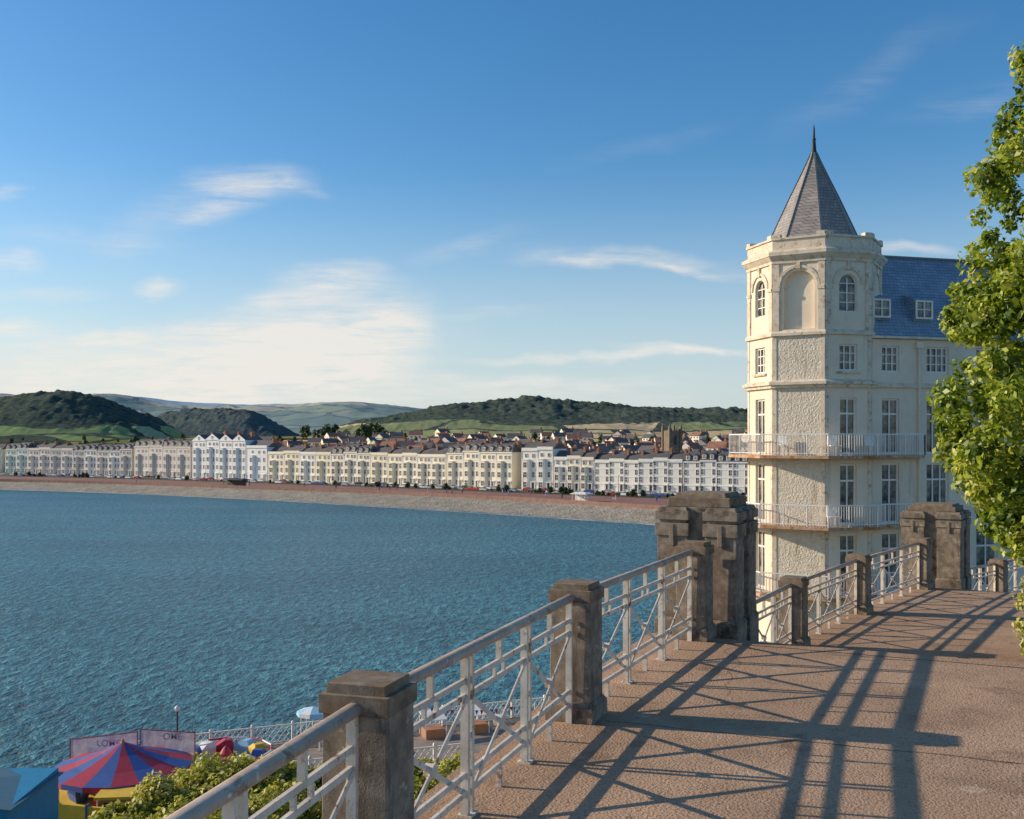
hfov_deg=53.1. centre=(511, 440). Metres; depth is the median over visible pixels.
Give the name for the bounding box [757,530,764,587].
balcony door
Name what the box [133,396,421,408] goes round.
hills
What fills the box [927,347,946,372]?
window
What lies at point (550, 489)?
shrub
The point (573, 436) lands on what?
town house
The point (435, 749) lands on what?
lattice railing
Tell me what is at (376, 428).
tree
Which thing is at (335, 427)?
tree
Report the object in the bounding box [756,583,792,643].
railing
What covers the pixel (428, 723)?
lattice railing
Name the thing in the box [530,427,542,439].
town house
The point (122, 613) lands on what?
sea
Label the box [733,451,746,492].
seafront house
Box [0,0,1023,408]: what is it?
sky
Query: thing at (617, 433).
town house
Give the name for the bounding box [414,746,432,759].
lattice railing
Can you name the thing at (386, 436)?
town house
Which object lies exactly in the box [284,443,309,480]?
seafront house
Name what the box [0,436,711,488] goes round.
ground
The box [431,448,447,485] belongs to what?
seafront house
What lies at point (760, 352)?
window
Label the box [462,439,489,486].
seafront house
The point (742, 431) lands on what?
town house
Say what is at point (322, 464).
seafront house
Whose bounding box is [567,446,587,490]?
seafront house
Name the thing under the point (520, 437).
town house
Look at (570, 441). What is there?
town house
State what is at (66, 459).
seafront house
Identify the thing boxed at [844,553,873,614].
stone pier
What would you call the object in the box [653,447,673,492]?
seafront house
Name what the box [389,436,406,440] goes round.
town house
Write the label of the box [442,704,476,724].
lattice railing
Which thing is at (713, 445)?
town house
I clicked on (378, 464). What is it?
seafront house
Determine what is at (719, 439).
town house
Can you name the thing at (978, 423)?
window
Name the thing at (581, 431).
town house
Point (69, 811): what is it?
barrier
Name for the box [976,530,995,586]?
window
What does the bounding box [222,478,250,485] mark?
shelter
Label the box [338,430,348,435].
town house
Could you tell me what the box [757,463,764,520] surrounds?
balcony door
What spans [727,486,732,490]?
door
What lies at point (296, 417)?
hills
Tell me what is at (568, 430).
town house
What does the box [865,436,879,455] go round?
chair
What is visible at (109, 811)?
shrub
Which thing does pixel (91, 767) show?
fairground ride
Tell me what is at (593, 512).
beach
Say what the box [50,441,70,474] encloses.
seafront house
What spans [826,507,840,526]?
chair
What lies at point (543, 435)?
town house
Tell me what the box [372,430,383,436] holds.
town house
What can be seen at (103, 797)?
ticket booth
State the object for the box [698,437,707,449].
town house
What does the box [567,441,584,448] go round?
town house
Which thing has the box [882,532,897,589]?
window
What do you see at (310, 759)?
lattice railing
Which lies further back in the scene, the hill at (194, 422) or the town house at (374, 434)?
the hill at (194, 422)
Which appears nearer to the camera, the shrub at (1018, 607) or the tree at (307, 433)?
the shrub at (1018, 607)
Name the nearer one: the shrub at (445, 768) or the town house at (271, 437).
the shrub at (445, 768)
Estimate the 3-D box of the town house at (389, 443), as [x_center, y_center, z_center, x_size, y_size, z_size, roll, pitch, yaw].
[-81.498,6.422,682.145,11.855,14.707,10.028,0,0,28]
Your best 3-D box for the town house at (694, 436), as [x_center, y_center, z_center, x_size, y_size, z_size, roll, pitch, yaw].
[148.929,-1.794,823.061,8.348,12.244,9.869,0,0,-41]
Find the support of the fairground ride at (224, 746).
on the pier deck
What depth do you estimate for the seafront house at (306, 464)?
494.23 m
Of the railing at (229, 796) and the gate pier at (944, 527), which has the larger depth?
the gate pier at (944, 527)
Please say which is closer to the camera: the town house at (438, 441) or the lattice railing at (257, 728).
the lattice railing at (257, 728)
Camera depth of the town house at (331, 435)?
884.31 m
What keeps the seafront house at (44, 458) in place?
on the ground
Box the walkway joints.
[615,614,1023,763]
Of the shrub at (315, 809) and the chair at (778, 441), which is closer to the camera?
the shrub at (315, 809)
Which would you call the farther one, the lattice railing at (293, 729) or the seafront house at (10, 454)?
the seafront house at (10, 454)
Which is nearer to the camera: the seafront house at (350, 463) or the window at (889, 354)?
the window at (889, 354)
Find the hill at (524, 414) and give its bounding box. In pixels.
[276,395,746,438]
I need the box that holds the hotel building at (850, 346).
[728,126,1023,642]
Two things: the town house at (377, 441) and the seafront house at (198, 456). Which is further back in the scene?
the town house at (377, 441)
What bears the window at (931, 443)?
in the hotel building at (850, 346)
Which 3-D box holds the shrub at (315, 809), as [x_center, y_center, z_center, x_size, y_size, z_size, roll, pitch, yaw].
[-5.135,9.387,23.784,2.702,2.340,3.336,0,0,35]
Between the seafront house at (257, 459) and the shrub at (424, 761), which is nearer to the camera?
the shrub at (424, 761)
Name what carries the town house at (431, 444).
on the ground
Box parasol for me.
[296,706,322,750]
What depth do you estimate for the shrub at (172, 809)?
23.34 m
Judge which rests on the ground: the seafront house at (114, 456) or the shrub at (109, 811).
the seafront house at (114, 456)
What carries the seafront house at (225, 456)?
on the ground
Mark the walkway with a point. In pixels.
(606, 766)
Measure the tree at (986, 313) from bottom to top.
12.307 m
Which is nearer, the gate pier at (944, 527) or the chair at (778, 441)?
the gate pier at (944, 527)
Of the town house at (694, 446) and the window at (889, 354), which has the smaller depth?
the window at (889, 354)
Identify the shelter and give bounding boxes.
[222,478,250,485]
[570,492,592,500]
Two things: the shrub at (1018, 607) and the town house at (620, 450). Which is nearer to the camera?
the shrub at (1018, 607)
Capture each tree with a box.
[300,426,304,439]
[304,426,311,439]
[312,429,316,437]
[319,426,327,437]
[333,424,339,430]
[359,423,369,438]
[372,422,383,432]
[531,432,537,441]
[598,433,602,442]
[926,41,1023,566]
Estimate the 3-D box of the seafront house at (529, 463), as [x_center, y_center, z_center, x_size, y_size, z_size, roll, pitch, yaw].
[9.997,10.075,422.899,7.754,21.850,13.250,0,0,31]
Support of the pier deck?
in the sea
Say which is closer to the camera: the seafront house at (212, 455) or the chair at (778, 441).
the chair at (778, 441)
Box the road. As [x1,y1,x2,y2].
[0,474,746,499]
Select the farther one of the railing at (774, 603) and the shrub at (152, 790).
the shrub at (152, 790)
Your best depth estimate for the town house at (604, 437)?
785.05 m
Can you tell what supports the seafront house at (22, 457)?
on the ground
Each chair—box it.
[775,436,785,454]
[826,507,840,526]
[827,436,840,445]
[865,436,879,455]
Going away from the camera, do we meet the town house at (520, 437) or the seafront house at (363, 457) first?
the seafront house at (363, 457)
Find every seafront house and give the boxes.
[0,441,9,472]
[5,441,23,473]
[16,440,41,472]
[28,442,47,473]
[39,440,59,473]
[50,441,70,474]
[61,441,81,474]
[73,442,92,474]
[84,441,106,474]
[96,443,116,475]
[108,444,121,475]
[120,443,134,475]
[134,438,155,475]
[148,437,174,475]
[162,438,185,476]
[176,440,191,477]
[192,431,215,477]
[205,430,228,478]
[218,431,241,478]
[232,431,262,478]
[246,438,282,479]
[267,444,292,480]
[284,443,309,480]
[299,444,324,481]
[314,444,340,482]
[330,446,345,482]
[343,442,367,482]
[356,443,384,482]
[370,444,397,482]
[387,445,411,484]
[402,444,426,483]
[416,445,440,484]
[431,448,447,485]
[446,444,464,485]
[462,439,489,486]
[479,441,505,486]
[495,441,524,487]
[521,439,544,488]
[537,437,566,488]
[553,447,574,489]
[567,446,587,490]
[580,447,601,490]
[594,449,616,490]
[609,448,630,491]
[623,450,645,491]
[638,448,659,491]
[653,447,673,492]
[667,448,687,492]
[683,449,705,490]
[699,447,721,490]
[716,449,736,490]
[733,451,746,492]
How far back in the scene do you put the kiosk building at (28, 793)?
50.86 m
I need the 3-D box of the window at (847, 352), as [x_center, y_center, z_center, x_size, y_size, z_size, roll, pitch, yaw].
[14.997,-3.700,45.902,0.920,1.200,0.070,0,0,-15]
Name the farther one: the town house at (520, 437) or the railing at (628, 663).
the town house at (520, 437)
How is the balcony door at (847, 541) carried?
in the hotel building at (850, 346)
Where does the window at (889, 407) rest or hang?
in the hotel building at (850, 346)
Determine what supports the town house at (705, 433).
on the ground
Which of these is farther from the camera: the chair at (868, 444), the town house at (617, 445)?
the town house at (617, 445)
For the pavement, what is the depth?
522.96 m
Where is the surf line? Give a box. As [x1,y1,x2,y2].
[25,490,654,524]
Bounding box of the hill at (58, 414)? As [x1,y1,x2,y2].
[0,389,187,441]
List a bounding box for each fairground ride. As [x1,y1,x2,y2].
[54,728,195,806]
[191,737,271,770]
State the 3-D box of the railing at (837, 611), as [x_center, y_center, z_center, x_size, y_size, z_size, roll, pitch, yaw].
[5.820,2.907,18.800,0.100,1.090,3.692,0,0,33]
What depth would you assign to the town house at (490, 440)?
659.38 m
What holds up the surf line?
on the sea
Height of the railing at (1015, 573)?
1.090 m
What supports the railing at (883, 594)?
on the walkway
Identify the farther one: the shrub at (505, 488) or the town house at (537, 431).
the town house at (537, 431)
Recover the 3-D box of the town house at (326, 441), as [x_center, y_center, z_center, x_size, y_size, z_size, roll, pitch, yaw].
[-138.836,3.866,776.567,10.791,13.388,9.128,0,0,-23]
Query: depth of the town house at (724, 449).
515.47 m
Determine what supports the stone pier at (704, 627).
on the walkway
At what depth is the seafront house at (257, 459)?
514.42 m
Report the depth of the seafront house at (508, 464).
425.02 m
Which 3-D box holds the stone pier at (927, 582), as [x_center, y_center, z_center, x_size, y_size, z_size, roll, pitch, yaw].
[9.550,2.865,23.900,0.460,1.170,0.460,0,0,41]
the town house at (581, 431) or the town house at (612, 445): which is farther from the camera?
the town house at (581, 431)
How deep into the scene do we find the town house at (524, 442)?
646.33 m
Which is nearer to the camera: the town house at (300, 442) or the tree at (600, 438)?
the town house at (300, 442)
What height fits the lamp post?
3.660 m
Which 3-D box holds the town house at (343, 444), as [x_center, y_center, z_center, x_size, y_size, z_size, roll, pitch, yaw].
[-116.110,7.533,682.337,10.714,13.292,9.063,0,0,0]
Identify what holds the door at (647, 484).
in the seafront house at (645, 469)
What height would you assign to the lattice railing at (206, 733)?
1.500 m
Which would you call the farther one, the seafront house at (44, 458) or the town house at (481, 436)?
the town house at (481, 436)
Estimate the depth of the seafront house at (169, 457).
552.95 m
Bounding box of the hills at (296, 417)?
[0,393,420,434]
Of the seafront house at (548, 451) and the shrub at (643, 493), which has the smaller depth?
the shrub at (643, 493)
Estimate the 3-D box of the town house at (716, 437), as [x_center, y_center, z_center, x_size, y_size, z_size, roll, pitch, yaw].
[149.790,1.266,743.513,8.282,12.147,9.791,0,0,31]
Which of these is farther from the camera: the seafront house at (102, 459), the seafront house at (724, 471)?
the seafront house at (102, 459)
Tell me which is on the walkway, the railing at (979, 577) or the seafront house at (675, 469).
the railing at (979, 577)
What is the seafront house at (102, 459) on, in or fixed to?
on the ground
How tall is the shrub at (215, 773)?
2.257 m
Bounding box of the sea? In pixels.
[0,476,667,767]
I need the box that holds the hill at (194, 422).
[157,407,299,436]
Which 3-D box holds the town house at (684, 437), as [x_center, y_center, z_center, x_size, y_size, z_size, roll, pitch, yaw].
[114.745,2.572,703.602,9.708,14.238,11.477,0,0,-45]
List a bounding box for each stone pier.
[319,669,416,818]
[545,579,606,724]
[672,540,716,641]
[776,575,810,645]
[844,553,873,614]
[908,537,934,589]
[988,558,1008,591]
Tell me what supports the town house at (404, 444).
on the ground
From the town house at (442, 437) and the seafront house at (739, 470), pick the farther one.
the town house at (442, 437)
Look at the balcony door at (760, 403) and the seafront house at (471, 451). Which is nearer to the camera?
the balcony door at (760, 403)
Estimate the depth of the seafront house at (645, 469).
392.92 m
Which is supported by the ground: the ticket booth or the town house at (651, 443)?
the town house at (651, 443)
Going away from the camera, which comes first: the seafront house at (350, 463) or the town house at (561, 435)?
the seafront house at (350, 463)
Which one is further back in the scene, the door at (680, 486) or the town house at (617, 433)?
the town house at (617, 433)
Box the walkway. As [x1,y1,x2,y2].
[414,588,1023,818]
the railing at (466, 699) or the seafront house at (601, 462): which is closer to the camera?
the railing at (466, 699)
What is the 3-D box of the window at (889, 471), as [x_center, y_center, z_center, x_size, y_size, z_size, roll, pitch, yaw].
[17.203,2.405,46.754,0.920,2.710,0.070,0,0,-15]
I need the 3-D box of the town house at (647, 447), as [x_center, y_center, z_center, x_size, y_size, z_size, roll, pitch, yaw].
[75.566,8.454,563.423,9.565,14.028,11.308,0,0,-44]
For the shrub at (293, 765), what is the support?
on the hillside
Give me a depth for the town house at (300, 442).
743.38 m
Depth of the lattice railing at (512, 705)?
77.77 m
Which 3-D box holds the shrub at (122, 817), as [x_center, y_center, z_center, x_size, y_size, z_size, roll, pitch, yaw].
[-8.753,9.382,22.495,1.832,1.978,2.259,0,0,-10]
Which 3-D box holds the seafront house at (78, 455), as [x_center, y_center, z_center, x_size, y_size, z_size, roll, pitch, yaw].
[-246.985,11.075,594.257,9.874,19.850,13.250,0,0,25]
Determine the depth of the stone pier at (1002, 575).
27.64 m
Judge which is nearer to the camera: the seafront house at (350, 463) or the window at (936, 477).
the window at (936, 477)
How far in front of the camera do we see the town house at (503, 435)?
848.99 m
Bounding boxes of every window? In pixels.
[757,281,764,317]
[757,348,764,373]
[839,274,855,311]
[839,344,855,370]
[882,346,897,371]
[882,398,897,453]
[882,463,897,522]
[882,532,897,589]
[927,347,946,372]
[927,399,946,453]
[927,463,946,501]
[976,348,995,366]
[976,412,995,446]
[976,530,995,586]
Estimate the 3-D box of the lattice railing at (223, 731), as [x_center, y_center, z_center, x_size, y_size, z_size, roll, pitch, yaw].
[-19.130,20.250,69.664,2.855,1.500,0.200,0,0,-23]
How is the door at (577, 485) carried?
in the seafront house at (573, 468)
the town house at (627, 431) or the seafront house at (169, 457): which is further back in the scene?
the town house at (627, 431)
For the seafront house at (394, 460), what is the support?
on the ground
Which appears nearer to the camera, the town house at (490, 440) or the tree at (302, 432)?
the town house at (490, 440)
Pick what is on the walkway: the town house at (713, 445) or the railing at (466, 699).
the railing at (466, 699)
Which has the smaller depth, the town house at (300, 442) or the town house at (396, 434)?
the town house at (300, 442)
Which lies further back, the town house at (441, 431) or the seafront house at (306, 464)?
the town house at (441, 431)
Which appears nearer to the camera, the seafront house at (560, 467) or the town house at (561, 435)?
the seafront house at (560, 467)
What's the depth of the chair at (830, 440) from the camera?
45.26 m
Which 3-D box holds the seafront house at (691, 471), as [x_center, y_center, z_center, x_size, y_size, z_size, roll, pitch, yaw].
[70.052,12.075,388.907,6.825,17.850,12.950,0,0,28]
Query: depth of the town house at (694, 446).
580.68 m
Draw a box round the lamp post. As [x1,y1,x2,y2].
[175,705,179,730]
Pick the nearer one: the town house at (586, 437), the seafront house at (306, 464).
the seafront house at (306, 464)
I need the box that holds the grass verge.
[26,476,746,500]
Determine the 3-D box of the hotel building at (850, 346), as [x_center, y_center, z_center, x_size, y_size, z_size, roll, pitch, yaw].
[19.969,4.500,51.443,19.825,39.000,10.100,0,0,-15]
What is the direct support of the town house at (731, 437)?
on the ground
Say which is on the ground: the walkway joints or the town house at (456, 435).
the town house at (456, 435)
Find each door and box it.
[574,482,578,490]
[619,483,623,491]
[647,484,653,490]
[677,485,682,491]
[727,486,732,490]
[757,399,764,453]
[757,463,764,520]
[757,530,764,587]
[840,398,854,452]
[840,464,854,523]
[840,534,854,592]
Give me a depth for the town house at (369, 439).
829.70 m
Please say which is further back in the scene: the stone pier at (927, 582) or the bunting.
the bunting
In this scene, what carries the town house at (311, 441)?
on the ground
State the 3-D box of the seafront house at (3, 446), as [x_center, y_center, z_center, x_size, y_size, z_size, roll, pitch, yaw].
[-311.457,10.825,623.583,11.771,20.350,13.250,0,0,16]
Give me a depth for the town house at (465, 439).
736.96 m
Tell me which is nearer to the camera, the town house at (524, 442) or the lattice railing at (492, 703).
the lattice railing at (492, 703)
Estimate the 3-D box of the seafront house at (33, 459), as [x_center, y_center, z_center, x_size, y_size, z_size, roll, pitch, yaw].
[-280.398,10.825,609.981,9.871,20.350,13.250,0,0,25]
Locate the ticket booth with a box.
[93,786,135,806]
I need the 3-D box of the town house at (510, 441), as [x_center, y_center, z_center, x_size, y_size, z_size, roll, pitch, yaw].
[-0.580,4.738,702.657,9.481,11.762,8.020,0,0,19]
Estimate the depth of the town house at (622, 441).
693.77 m
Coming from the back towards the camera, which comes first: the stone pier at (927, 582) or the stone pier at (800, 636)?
the stone pier at (927, 582)
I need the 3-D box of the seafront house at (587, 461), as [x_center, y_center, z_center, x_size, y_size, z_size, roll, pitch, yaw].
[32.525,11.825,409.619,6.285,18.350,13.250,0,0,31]
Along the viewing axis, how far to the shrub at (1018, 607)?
15.70 m
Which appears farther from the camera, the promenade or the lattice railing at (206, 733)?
the promenade
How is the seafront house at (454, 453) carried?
on the ground
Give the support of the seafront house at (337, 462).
on the ground
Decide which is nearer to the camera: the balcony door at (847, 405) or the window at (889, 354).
the balcony door at (847, 405)
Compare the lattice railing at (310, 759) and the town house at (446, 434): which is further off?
the town house at (446, 434)
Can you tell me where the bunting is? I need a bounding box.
[413,702,534,714]
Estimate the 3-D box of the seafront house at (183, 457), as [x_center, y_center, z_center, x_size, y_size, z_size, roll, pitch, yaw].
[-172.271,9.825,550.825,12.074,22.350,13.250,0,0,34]
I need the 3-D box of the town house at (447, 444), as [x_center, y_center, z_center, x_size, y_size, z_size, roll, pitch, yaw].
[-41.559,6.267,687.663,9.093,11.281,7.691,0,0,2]
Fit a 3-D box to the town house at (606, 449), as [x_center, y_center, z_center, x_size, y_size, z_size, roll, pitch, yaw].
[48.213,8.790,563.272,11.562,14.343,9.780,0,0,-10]
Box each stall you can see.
[419,709,446,739]
[474,705,489,733]
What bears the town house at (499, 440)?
on the ground
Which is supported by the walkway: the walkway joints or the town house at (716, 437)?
the walkway joints
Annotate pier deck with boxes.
[233,716,519,770]
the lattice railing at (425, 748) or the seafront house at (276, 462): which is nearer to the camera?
the lattice railing at (425, 748)
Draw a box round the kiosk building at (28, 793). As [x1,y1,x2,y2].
[0,767,62,818]
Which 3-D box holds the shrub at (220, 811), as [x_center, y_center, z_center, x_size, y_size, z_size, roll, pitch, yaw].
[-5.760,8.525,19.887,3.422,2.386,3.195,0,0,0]
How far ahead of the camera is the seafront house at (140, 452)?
566.85 m
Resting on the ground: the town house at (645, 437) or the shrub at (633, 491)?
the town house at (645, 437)
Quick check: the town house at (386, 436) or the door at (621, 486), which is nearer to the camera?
the door at (621, 486)
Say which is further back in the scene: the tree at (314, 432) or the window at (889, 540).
the tree at (314, 432)
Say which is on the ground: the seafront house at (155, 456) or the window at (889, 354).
the seafront house at (155, 456)
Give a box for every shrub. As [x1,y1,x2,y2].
[88,798,161,818]
[115,816,132,818]
[117,770,204,818]
[143,792,221,818]
[163,756,239,809]
[173,751,290,800]
[205,810,278,818]
[212,786,300,818]
[228,751,321,793]
[248,777,321,818]
[258,793,321,818]
[286,761,321,796]
[414,751,475,801]
[414,757,438,788]
[503,485,510,490]
[547,486,554,492]
[629,488,637,495]
[640,489,646,496]
[1005,505,1023,654]
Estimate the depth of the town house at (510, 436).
781.54 m
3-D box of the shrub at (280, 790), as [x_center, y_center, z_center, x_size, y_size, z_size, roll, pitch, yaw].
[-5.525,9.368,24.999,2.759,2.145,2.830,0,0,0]
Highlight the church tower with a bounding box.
[661,423,681,451]
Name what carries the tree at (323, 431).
on the ground
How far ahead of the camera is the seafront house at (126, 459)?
572.97 m
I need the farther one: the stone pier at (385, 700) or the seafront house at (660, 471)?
the seafront house at (660, 471)
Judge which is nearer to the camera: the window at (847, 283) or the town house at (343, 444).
the window at (847, 283)
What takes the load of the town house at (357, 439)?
on the ground
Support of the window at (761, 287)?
in the hotel building at (850, 346)
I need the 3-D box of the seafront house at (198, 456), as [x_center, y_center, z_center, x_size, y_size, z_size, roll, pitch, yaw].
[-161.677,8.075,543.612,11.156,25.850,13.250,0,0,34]
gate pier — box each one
[654,490,758,641]
[900,502,971,589]
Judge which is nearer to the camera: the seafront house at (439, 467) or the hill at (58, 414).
the seafront house at (439, 467)
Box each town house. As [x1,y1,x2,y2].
[261,435,274,439]
[287,439,302,445]
[307,436,321,445]
[321,436,336,445]
[324,431,340,437]
[330,442,345,446]
[337,434,349,442]
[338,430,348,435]
[349,435,366,442]
[366,436,375,443]
[369,437,384,443]
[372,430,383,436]
[375,432,390,440]
[380,439,400,447]
[389,430,403,436]
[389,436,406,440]
[397,439,414,447]
[409,429,422,440]
[415,440,435,447]
[427,434,443,438]
[427,436,444,446]
[434,427,450,434]
[435,431,450,436]
[442,435,458,443]
[443,441,456,446]
[451,432,463,439]
[457,436,468,441]
[468,432,485,439]
[474,438,492,442]
[487,436,503,442]
[493,432,506,440]
[504,439,517,442]
[507,431,522,439]
[512,434,527,439]
[516,438,532,443]
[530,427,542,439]
[540,430,552,439]
[551,430,565,441]
[560,427,574,433]
[566,432,581,440]
[566,438,575,443]
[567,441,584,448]
[573,428,587,433]
[581,432,593,442]
[589,443,610,452]
[596,441,615,449]
[602,434,612,441]
[602,439,619,449]
[608,447,623,452]
[611,436,628,446]
[613,429,626,436]
[619,428,630,434]
[619,442,639,452]
[621,433,638,444]
[634,440,654,446]
[637,443,659,451]
[642,432,656,440]
[682,434,688,440]
[682,440,703,450]
[690,430,704,441]
[697,430,708,439]
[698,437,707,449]
[706,439,730,449]
[711,434,721,440]
[715,435,730,440]
[721,432,736,439]
[721,445,728,451]
[732,428,744,433]
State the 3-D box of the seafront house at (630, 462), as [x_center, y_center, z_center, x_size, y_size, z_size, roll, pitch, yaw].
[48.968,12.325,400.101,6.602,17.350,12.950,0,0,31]
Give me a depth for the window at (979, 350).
48.02 m
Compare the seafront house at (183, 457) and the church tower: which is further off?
the seafront house at (183, 457)
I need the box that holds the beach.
[0,482,658,523]
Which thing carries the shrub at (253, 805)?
on the hillside
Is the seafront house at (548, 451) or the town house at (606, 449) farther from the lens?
the town house at (606, 449)
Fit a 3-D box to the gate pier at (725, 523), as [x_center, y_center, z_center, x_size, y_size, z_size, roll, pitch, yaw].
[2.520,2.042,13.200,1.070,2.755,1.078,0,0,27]
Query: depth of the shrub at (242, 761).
26.23 m
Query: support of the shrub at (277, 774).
on the hillside
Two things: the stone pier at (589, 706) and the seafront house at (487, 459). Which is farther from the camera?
the seafront house at (487, 459)
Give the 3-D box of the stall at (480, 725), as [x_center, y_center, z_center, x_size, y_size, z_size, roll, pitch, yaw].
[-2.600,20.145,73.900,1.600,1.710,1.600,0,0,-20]
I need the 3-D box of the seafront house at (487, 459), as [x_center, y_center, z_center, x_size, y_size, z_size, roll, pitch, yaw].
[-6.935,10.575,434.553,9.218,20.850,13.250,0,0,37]
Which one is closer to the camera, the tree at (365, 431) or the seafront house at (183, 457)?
the seafront house at (183, 457)
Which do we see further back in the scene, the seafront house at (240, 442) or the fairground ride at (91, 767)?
the seafront house at (240, 442)
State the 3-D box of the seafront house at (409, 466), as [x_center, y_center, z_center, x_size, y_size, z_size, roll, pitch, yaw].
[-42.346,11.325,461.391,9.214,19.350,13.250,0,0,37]
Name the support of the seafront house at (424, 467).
on the ground
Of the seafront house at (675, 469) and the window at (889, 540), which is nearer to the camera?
the window at (889, 540)
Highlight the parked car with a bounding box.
[583,489,594,492]
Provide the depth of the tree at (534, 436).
855.54 m
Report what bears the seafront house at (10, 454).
on the ground
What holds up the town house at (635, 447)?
on the ground
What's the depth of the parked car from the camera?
392.76 m
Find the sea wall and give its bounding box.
[0,479,664,508]
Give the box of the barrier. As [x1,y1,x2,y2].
[58,800,105,818]
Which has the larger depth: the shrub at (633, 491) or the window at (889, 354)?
the shrub at (633, 491)
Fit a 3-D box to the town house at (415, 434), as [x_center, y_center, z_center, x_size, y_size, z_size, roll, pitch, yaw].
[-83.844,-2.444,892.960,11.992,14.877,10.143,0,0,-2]
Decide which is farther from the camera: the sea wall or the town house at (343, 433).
the town house at (343, 433)
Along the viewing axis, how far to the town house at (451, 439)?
725.63 m
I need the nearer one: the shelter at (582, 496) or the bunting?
the bunting
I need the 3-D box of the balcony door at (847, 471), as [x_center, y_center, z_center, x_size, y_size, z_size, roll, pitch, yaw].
[14.992,2.410,45.898,0.860,2.700,0.070,0,0,-15]
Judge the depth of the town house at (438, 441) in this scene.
707.56 m
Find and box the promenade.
[0,476,746,504]
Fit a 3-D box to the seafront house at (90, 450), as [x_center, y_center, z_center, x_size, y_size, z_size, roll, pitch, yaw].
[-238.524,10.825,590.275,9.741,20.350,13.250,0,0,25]
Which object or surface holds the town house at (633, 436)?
on the ground
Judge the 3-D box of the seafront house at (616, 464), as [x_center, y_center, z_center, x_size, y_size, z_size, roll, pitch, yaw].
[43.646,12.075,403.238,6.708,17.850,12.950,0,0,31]
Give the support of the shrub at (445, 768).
on the hillside
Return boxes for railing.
[164,703,362,818]
[196,732,208,745]
[209,728,250,743]
[251,723,291,742]
[291,720,321,738]
[308,756,321,770]
[409,594,574,818]
[414,708,441,725]
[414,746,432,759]
[433,743,459,761]
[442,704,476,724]
[477,701,510,719]
[511,697,543,717]
[600,550,693,696]
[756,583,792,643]
[807,559,857,636]
[870,542,920,605]
[970,563,996,590]
[1007,557,1023,592]
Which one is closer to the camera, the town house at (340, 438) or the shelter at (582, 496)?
the shelter at (582, 496)
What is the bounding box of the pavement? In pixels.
[1,474,615,492]
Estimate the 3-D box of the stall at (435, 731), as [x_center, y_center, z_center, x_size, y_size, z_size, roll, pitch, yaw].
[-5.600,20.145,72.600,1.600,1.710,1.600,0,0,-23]
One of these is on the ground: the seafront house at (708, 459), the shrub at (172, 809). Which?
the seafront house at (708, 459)

